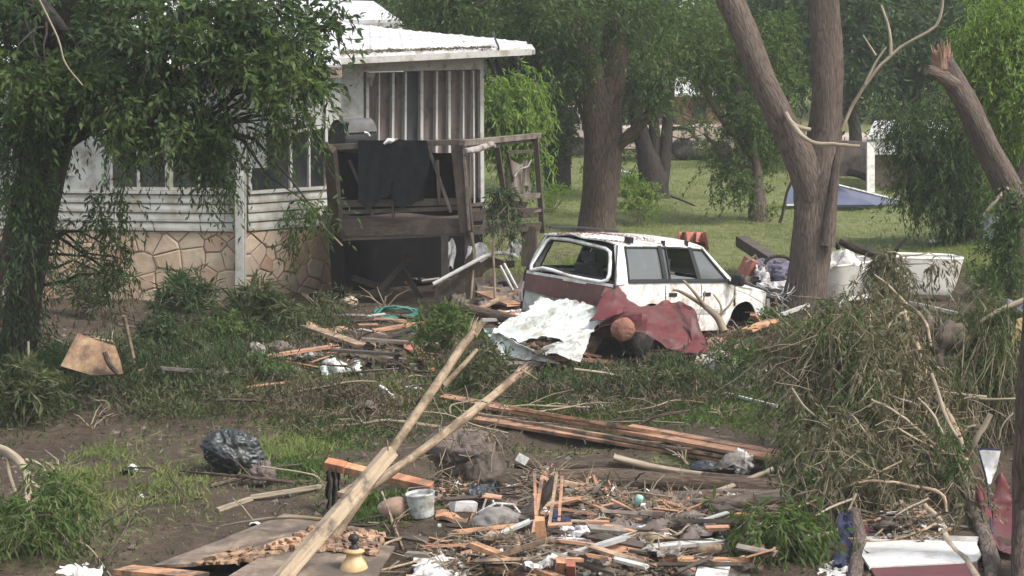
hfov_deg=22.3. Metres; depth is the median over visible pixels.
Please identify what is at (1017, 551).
tree
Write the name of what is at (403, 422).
fallen branch
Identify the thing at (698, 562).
broken board
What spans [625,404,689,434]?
fallen branch
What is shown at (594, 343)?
plank
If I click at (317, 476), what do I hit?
fallen branch
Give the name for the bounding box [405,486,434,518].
bucket
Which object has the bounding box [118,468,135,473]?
litter
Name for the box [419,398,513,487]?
root ball
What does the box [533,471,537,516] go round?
plank
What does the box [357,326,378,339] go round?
fallen branch
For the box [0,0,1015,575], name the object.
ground
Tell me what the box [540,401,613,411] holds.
fallen branch
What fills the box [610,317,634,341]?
rusty ball
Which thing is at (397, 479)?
orange beam
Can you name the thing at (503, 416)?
wood sliver
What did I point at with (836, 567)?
plastic scrap
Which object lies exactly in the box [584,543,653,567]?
broken board
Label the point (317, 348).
plank
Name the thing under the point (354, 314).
broken board
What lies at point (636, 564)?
broken board
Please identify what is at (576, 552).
broken board
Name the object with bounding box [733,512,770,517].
broken board
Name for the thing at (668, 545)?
broken board
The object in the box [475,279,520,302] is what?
pallet
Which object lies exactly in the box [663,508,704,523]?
sheet
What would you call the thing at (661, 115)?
window
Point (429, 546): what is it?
broken board
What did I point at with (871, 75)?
dead branch
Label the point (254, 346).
muddy sack
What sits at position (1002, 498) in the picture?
red metal sheet
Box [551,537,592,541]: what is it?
plank
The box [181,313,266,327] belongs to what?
fallen branch
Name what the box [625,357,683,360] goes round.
broken board
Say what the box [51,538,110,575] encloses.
arching twig
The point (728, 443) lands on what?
plank
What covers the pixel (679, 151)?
trailer
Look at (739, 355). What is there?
shrub
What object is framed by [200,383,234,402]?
fallen branch
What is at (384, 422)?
fallen branch
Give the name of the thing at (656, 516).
broken board
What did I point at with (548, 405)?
fallen branch
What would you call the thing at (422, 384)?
fallen branch
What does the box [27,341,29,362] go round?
thin stick
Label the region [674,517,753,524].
broken board
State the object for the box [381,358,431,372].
fallen branch
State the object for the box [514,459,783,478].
fallen log
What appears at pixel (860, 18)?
tree
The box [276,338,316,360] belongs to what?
fallen branch
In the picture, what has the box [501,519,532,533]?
broken board
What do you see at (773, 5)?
tree
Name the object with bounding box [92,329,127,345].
fallen branch
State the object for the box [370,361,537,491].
broken pole
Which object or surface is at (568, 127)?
tree
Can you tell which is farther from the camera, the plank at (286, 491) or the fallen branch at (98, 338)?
the fallen branch at (98, 338)
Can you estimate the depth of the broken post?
24.81 m
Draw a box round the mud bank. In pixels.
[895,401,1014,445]
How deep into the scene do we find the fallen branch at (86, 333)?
39.31 m
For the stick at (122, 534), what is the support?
on the ground at (52, 440)
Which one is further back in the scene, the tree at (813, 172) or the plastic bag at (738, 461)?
the tree at (813, 172)
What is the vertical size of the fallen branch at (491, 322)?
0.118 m
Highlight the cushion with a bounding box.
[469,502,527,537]
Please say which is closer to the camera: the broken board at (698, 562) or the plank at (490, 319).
the broken board at (698, 562)
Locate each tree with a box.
[0,0,368,376]
[330,0,451,71]
[378,0,705,232]
[405,0,510,79]
[482,55,564,206]
[484,2,605,87]
[487,105,583,157]
[509,0,600,191]
[564,0,677,107]
[595,0,733,198]
[639,1,811,223]
[678,0,762,148]
[715,0,843,322]
[723,0,810,154]
[782,0,950,141]
[850,75,1016,249]
[865,0,993,117]
[924,39,1023,299]
[929,0,1017,111]
[930,0,1023,214]
[958,181,1023,304]
[1010,298,1023,575]
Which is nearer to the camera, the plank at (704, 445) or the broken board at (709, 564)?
the broken board at (709, 564)
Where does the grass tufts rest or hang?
on the ground at (52, 440)
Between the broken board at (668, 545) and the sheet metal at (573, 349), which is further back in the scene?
the sheet metal at (573, 349)
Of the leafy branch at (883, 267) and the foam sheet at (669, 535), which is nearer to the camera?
the foam sheet at (669, 535)
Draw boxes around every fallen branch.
[41,449,85,475]
[63,379,97,398]
[82,328,106,336]
[87,395,110,409]
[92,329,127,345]
[100,309,139,322]
[117,317,150,327]
[123,457,166,472]
[167,457,195,504]
[180,455,294,484]
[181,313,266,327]
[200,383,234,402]
[209,453,302,487]
[216,386,296,405]
[218,498,321,526]
[261,466,325,486]
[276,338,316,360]
[288,376,375,393]
[314,351,366,373]
[320,514,388,527]
[326,320,396,324]
[333,415,439,428]
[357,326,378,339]
[368,508,410,533]
[374,412,400,429]
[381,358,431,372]
[395,374,423,384]
[411,371,431,387]
[416,396,436,404]
[422,365,508,377]
[424,408,507,433]
[448,386,480,414]
[481,383,521,397]
[482,321,499,324]
[487,389,589,409]
[493,502,563,519]
[494,478,538,488]
[505,382,544,399]
[506,539,526,570]
[512,468,532,483]
[512,529,536,544]
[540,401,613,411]
[553,529,601,538]
[559,472,644,496]
[565,398,595,411]
[570,513,609,523]
[574,367,632,379]
[595,406,683,423]
[612,401,657,423]
[613,469,645,489]
[619,397,702,413]
[621,475,677,497]
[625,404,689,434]
[638,535,682,555]
[648,523,715,542]
[661,524,717,535]
[670,195,695,205]
[700,548,782,557]
[730,500,787,513]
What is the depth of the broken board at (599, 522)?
25.60 m
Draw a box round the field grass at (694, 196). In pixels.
[419,148,991,282]
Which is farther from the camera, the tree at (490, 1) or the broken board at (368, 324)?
the tree at (490, 1)
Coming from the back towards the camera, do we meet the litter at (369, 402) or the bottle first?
the litter at (369, 402)
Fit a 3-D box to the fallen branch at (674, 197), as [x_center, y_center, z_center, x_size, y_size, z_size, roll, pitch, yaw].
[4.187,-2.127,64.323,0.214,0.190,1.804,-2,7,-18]
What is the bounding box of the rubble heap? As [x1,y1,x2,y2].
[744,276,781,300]
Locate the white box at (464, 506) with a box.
[449,500,477,511]
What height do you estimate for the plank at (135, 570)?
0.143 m
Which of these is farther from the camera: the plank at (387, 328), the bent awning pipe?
the bent awning pipe
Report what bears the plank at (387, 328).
on the fallen branch at (364, 334)
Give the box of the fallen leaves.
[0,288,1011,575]
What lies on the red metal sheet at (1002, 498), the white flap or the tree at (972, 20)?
the white flap
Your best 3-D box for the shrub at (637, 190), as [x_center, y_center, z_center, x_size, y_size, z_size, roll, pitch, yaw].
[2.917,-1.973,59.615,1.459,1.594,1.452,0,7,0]
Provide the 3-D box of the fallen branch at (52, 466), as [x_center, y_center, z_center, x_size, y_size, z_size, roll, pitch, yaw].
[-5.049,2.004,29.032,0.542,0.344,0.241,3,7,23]
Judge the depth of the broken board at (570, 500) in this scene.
26.80 m
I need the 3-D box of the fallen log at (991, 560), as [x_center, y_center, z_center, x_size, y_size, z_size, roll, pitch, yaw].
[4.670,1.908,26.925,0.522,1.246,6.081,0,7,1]
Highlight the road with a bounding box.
[229,133,1016,143]
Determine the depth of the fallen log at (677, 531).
25.71 m
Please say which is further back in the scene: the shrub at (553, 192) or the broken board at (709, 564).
the shrub at (553, 192)
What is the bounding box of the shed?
[840,118,959,194]
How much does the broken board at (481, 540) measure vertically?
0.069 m
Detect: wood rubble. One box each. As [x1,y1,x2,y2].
[296,302,951,575]
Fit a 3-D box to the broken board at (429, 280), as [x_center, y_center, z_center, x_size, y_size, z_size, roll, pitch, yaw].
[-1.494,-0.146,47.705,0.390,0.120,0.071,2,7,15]
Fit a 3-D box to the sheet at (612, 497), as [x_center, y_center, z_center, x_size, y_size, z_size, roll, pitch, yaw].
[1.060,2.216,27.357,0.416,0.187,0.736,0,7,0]
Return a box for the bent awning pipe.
[432,251,515,285]
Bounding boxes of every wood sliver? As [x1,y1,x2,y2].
[480,414,525,418]
[517,421,569,425]
[629,440,673,443]
[666,446,711,450]
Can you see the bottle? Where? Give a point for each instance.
(638, 497)
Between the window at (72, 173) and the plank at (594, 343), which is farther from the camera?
the window at (72, 173)
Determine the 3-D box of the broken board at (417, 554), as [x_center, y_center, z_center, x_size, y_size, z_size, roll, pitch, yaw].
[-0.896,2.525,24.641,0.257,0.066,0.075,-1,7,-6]
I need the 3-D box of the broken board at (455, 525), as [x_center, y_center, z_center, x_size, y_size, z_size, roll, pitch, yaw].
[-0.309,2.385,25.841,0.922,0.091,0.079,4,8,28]
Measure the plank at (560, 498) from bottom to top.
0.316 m
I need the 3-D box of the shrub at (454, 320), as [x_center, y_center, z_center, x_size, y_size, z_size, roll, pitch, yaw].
[-0.945,0.675,37.254,1.381,1.188,1.405,0,7,0]
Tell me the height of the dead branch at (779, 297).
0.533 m
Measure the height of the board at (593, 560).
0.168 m
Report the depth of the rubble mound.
25.62 m
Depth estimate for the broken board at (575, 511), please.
26.40 m
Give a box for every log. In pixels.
[305,321,378,349]
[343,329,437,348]
[450,299,516,322]
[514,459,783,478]
[559,467,792,495]
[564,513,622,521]
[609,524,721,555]
[612,453,701,474]
[619,488,784,518]
[645,488,763,499]
[676,522,755,536]
[717,467,774,488]
[846,168,865,180]
[846,507,866,575]
[904,370,1001,575]
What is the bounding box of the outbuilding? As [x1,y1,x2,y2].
[332,0,402,72]
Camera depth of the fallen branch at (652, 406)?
33.44 m
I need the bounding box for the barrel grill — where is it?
[329,118,376,152]
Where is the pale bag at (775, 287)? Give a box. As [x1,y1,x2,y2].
[753,280,785,297]
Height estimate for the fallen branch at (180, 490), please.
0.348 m
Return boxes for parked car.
[520,226,769,355]
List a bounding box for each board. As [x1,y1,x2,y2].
[61,333,122,375]
[191,545,290,565]
[243,382,284,387]
[261,521,386,555]
[281,361,320,367]
[313,314,344,317]
[334,313,365,315]
[357,328,386,334]
[358,323,377,325]
[366,313,385,317]
[392,329,407,335]
[394,314,440,321]
[401,533,428,543]
[403,344,434,374]
[404,551,430,558]
[421,277,439,282]
[422,543,483,548]
[435,509,474,523]
[440,495,478,501]
[441,522,518,532]
[452,523,516,532]
[468,556,545,564]
[479,286,500,290]
[479,534,512,542]
[481,493,501,499]
[483,529,500,540]
[493,505,564,509]
[495,545,572,547]
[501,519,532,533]
[503,361,541,366]
[508,475,554,533]
[518,515,533,523]
[540,548,560,553]
[540,550,624,575]
[544,495,588,506]
[546,527,565,533]
[547,522,571,527]
[550,557,583,561]
[553,530,637,562]
[553,538,593,545]
[557,506,596,515]
[562,550,613,567]
[566,549,600,555]
[576,501,630,519]
[578,545,653,561]
[581,532,652,552]
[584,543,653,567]
[585,519,609,524]
[585,553,611,561]
[587,524,627,534]
[590,503,634,522]
[595,509,651,515]
[604,544,638,556]
[610,499,634,510]
[612,555,648,571]
[619,526,660,531]
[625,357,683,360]
[627,548,648,554]
[641,510,665,514]
[649,515,672,518]
[650,562,751,566]
[652,538,724,548]
[653,507,678,512]
[662,523,685,527]
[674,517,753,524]
[675,553,714,574]
[684,503,701,510]
[687,500,766,515]
[693,491,771,514]
[693,554,716,563]
[702,511,729,518]
[702,525,728,531]
[712,504,734,512]
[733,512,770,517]
[736,543,777,556]
[739,547,777,560]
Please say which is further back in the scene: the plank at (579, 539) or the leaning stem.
the leaning stem
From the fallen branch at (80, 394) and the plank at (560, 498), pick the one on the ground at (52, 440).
the fallen branch at (80, 394)
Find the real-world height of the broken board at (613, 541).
0.270 m
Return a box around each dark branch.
[835,241,839,249]
[839,238,906,298]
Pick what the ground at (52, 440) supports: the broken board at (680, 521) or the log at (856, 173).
the log at (856, 173)
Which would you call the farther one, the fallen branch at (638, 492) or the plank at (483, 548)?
the fallen branch at (638, 492)
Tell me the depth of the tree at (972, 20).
82.90 m
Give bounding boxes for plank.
[111,565,209,575]
[121,315,135,363]
[158,366,229,375]
[216,497,252,511]
[236,372,299,377]
[251,484,321,498]
[267,343,336,357]
[300,325,374,349]
[321,348,402,359]
[337,484,350,496]
[339,363,418,374]
[361,337,457,346]
[372,320,426,332]
[373,317,411,322]
[439,394,778,461]
[459,410,764,463]
[467,298,481,303]
[467,541,563,575]
[468,419,667,443]
[470,416,721,461]
[475,291,519,306]
[480,289,518,307]
[481,536,553,564]
[482,318,497,321]
[484,405,627,429]
[485,564,538,575]
[508,406,688,436]
[531,349,548,354]
[531,477,543,533]
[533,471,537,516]
[535,340,601,357]
[535,516,546,539]
[548,356,614,363]
[548,472,557,523]
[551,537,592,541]
[553,523,598,529]
[553,556,565,574]
[557,475,563,521]
[562,497,587,505]
[563,480,594,487]
[563,488,577,493]
[566,560,575,575]
[584,336,603,357]
[585,560,610,564]
[604,524,636,536]
[628,424,781,454]
[654,556,750,562]
[724,392,777,407]
[736,236,785,261]
[741,318,778,331]
[750,313,769,332]
[780,303,809,315]
[849,294,869,300]
[908,301,958,314]
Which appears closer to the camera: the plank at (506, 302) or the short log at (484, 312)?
the short log at (484, 312)
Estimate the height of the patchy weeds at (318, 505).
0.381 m
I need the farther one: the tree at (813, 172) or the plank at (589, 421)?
the tree at (813, 172)
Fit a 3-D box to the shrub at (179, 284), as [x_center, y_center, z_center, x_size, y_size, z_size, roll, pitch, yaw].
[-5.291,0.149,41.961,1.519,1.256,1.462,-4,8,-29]
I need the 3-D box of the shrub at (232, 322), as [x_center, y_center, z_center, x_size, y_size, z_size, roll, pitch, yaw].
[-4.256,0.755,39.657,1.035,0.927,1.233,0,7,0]
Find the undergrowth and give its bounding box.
[0,291,396,443]
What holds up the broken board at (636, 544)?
on the plank at (579, 539)
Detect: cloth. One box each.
[284,340,327,363]
[412,552,465,575]
[435,257,514,305]
[545,510,570,533]
[640,536,682,557]
[688,523,726,537]
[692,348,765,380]
[737,331,775,349]
[752,258,788,281]
[754,264,769,289]
[832,510,852,566]
[1001,298,1022,322]
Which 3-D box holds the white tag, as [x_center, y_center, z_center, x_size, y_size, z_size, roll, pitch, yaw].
[0.114,1.891,28.717,0.159,0.145,0.052,-2,7,-13]
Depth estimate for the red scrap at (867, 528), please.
26.86 m
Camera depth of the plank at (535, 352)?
36.87 m
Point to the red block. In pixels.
(699, 238)
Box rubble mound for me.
[502,488,783,575]
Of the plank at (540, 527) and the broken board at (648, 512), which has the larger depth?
the broken board at (648, 512)
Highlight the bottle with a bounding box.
[634,494,642,507]
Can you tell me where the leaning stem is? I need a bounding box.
[0,140,30,292]
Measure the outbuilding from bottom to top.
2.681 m
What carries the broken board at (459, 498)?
on the orange board at (443, 514)
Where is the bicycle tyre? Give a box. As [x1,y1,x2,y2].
[763,254,788,264]
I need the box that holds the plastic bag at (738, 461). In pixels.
[689,447,753,474]
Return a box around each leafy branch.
[477,181,538,277]
[698,484,868,572]
[856,244,962,318]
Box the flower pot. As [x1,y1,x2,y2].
[377,496,405,522]
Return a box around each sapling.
[470,232,475,298]
[492,224,495,297]
[778,181,791,222]
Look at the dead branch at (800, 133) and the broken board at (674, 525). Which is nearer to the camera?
the broken board at (674, 525)
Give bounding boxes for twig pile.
[381,512,574,575]
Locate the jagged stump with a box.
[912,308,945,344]
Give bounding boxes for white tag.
[515,453,528,464]
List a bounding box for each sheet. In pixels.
[53,563,103,575]
[151,514,317,567]
[229,545,394,575]
[346,347,398,369]
[450,290,489,317]
[465,481,498,496]
[521,553,555,569]
[559,525,590,536]
[589,280,708,353]
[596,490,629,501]
[630,522,672,536]
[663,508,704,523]
[705,330,747,355]
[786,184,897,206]
[975,469,1011,555]
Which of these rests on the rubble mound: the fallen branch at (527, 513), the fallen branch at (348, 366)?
the fallen branch at (527, 513)
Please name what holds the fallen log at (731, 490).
on the rubble mound
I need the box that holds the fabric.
[829,248,865,270]
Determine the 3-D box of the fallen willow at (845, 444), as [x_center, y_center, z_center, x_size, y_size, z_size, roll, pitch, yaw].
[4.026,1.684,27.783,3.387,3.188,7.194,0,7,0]
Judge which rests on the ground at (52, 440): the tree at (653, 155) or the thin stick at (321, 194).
the tree at (653, 155)
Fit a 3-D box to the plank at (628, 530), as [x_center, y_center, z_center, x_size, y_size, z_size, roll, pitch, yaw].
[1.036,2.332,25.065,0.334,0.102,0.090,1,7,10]
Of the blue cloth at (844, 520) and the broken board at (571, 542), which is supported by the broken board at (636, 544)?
the broken board at (571, 542)
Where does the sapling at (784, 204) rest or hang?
on the ground at (52, 440)
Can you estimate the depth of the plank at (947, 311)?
43.45 m
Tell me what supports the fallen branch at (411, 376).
on the ground at (52, 440)
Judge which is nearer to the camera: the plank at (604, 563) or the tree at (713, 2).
the plank at (604, 563)
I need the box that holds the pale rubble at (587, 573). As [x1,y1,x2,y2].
[323,344,946,575]
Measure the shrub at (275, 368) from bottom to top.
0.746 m
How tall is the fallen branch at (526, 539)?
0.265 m
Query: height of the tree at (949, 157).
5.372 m
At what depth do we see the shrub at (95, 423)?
32.74 m
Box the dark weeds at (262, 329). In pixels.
[0,298,818,459]
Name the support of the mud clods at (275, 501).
on the ground at (52, 440)
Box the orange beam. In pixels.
[324,457,433,489]
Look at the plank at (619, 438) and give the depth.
31.37 m
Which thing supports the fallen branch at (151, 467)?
on the ground at (52, 440)
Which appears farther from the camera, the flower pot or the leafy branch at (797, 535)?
the flower pot
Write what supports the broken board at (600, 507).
on the rubble mound
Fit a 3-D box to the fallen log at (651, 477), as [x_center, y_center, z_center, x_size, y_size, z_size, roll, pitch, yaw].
[1.772,2.102,28.113,2.521,0.324,0.306,0,7,2]
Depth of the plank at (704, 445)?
30.66 m
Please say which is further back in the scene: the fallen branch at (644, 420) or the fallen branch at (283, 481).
the fallen branch at (644, 420)
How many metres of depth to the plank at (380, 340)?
38.40 m
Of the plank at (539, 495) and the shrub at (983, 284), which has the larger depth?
the shrub at (983, 284)
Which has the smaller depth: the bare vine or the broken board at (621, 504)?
the broken board at (621, 504)
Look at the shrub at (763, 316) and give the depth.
39.90 m
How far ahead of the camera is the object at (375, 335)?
39.79 m
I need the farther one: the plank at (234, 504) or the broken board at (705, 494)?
the plank at (234, 504)
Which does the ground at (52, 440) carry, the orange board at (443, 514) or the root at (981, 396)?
the orange board at (443, 514)
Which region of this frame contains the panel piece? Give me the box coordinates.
[1012,317,1022,341]
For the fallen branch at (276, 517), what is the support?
on the ground at (52, 440)
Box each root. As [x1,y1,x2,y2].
[942,391,986,397]
[959,393,1015,400]
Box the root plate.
[891,313,968,383]
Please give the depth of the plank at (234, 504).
27.67 m
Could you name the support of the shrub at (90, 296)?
on the ground at (52, 440)
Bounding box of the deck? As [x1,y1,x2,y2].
[323,133,544,304]
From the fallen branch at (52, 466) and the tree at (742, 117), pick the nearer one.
the fallen branch at (52, 466)
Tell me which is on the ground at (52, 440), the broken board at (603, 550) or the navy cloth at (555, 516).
the navy cloth at (555, 516)
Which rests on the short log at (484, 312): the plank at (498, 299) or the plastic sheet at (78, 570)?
the plank at (498, 299)
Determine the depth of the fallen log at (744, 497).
26.58 m
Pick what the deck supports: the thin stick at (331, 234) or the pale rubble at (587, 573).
the thin stick at (331, 234)
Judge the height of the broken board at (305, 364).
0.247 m
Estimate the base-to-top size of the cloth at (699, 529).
0.206 m
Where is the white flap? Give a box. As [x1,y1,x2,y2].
[979,450,1000,485]
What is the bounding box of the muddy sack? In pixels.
[245,342,265,363]
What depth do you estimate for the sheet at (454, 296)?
44.73 m
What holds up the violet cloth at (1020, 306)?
on the fallen willow at (998, 378)
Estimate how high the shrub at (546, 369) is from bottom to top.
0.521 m
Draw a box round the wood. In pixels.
[329,0,1008,124]
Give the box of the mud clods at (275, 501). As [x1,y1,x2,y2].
[1,305,1012,575]
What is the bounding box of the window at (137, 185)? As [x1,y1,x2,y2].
[109,126,168,189]
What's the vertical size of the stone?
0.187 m
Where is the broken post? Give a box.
[273,315,486,575]
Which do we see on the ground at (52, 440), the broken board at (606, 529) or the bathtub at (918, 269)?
the bathtub at (918, 269)
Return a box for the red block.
[675,232,708,249]
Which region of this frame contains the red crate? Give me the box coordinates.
[737,256,758,275]
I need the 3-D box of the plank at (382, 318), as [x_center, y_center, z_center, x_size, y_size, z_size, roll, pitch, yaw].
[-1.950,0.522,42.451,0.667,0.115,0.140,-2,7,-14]
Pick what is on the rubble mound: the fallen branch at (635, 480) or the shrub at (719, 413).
the fallen branch at (635, 480)
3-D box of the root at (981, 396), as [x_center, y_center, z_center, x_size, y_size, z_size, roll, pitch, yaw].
[5.177,1.227,29.980,0.595,0.062,0.109,4,8,32]
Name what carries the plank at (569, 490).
on the rubble mound
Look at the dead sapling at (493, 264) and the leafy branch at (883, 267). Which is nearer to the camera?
the leafy branch at (883, 267)
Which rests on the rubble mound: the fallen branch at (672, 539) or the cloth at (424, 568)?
the fallen branch at (672, 539)
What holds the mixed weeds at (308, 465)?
on the ground at (52, 440)
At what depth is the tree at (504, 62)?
86.64 m
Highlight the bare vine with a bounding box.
[39,0,82,85]
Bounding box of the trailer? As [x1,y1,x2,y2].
[622,124,743,161]
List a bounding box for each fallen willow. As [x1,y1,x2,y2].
[714,269,1014,575]
[928,282,1023,455]
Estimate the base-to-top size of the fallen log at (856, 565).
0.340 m
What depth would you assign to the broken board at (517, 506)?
26.71 m
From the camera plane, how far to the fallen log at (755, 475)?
28.08 m
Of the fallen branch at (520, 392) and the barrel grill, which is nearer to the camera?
the fallen branch at (520, 392)
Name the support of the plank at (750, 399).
on the ground at (52, 440)
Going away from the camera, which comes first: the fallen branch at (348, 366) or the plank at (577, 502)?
the plank at (577, 502)
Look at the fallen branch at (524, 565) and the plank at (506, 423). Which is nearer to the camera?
the fallen branch at (524, 565)
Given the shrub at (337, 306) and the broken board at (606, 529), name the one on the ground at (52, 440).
the shrub at (337, 306)
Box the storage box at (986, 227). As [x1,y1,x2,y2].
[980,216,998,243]
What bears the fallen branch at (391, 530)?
on the ground at (52, 440)
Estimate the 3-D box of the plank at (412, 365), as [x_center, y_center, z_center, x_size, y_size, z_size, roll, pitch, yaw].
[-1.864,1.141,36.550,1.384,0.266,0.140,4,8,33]
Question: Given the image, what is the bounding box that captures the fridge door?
[695,561,730,575]
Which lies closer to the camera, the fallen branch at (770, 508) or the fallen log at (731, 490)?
the fallen branch at (770, 508)
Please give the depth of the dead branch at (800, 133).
41.61 m
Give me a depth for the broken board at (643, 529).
25.11 m
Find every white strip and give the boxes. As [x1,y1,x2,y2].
[499,265,513,290]
[503,263,517,288]
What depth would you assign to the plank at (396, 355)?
37.84 m
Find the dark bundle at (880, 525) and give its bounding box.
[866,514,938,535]
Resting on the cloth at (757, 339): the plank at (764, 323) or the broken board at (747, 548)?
the plank at (764, 323)
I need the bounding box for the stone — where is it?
[340,296,357,306]
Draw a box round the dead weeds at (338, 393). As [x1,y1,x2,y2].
[1,292,811,467]
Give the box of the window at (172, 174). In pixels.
[170,126,228,190]
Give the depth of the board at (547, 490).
26.58 m
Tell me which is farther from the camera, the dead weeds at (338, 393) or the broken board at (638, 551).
the dead weeds at (338, 393)
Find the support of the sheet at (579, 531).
on the broken board
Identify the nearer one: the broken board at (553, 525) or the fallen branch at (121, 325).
the broken board at (553, 525)
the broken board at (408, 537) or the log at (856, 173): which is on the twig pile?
the broken board at (408, 537)
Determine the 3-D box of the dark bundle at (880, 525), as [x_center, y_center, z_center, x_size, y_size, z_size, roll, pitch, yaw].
[4.007,2.447,26.619,0.807,0.276,0.456,0,7,0]
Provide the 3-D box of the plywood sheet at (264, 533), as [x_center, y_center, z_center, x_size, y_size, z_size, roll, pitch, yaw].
[-2.463,2.486,25.693,1.074,0.182,2.635,3,7,21]
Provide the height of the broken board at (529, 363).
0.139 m
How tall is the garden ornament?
0.540 m
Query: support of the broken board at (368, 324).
on the ground at (52, 440)
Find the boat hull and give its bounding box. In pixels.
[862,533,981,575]
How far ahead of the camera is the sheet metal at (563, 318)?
37.53 m
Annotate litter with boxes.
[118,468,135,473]
[301,298,967,575]
[353,400,381,412]
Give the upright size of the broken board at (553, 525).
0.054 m
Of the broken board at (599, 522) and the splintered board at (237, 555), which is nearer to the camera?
the splintered board at (237, 555)
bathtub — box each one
[828,256,876,299]
[885,252,963,302]
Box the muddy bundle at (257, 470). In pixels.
[247,460,275,487]
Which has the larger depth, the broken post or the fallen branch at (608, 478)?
the fallen branch at (608, 478)
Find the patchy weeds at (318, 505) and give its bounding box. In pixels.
[0,303,1011,575]
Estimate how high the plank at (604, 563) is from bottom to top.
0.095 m
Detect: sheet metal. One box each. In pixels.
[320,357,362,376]
[482,326,557,362]
[492,295,596,342]
[539,332,590,362]
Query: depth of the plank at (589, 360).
37.45 m
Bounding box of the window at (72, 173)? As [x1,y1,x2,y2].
[9,139,74,175]
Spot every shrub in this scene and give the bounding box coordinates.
[0,346,77,431]
[0,456,122,567]
[38,352,91,383]
[54,250,141,320]
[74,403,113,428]
[82,358,155,394]
[134,310,191,349]
[143,262,226,330]
[188,354,244,392]
[191,266,316,340]
[201,308,265,340]
[236,341,295,384]
[300,281,365,320]
[357,286,407,306]
[399,295,493,373]
[443,334,521,392]
[524,366,587,390]
[534,182,575,211]
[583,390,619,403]
[614,348,715,400]
[615,167,671,226]
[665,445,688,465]
[700,328,770,383]
[708,402,747,420]
[747,302,803,335]
[963,257,1003,302]
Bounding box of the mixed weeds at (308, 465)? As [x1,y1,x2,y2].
[148,329,813,532]
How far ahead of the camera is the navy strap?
27.24 m
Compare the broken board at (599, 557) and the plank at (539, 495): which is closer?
the broken board at (599, 557)
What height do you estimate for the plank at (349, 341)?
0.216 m
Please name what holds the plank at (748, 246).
on the ground at (52, 440)
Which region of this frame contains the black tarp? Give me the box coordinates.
[358,139,429,209]
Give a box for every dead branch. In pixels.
[0,444,45,513]
[672,280,736,332]
[757,282,796,318]
[784,111,810,130]
[790,122,859,147]
[841,0,943,130]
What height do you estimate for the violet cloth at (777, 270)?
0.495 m
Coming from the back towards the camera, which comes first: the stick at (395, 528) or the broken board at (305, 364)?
the broken board at (305, 364)
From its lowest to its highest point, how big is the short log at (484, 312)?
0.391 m
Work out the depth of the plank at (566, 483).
27.52 m
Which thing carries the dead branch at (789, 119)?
attached to the tree at (813, 172)
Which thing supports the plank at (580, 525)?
on the rubble mound
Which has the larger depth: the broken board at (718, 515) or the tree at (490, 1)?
the tree at (490, 1)
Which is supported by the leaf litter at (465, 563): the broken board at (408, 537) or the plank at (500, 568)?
the plank at (500, 568)
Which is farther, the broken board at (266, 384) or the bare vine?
the broken board at (266, 384)
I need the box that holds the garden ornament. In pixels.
[340,534,367,572]
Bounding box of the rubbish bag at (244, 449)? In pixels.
[200,428,265,473]
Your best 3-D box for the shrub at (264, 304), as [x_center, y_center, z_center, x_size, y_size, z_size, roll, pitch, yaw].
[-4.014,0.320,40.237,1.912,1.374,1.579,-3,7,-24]
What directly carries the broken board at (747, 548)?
on the ground at (52, 440)
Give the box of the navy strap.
[977,448,1000,533]
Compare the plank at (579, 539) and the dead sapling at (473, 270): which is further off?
the dead sapling at (473, 270)
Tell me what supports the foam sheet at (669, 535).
on the rubble mound
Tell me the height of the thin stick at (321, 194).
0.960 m
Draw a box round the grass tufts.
[13,224,1003,568]
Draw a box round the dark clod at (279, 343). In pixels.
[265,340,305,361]
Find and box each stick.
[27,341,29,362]
[79,476,203,544]
[102,351,119,374]
[103,482,176,559]
[316,182,325,207]
[317,219,342,245]
[381,491,403,549]
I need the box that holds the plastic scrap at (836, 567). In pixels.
[818,560,848,575]
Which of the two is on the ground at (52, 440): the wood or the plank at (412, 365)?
the wood
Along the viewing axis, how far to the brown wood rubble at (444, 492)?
26.65 m
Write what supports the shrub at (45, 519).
on the ground at (52, 440)
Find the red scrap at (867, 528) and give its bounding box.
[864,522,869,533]
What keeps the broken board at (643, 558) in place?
on the board at (593, 560)
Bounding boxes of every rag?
[325,466,339,514]
[383,138,394,144]
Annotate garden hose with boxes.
[373,305,418,332]
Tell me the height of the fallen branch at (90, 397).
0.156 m
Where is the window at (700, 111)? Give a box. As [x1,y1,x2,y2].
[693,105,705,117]
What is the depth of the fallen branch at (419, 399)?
33.82 m
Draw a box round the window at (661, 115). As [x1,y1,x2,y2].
[658,107,662,117]
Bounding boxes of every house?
[0,0,534,302]
[640,77,725,124]

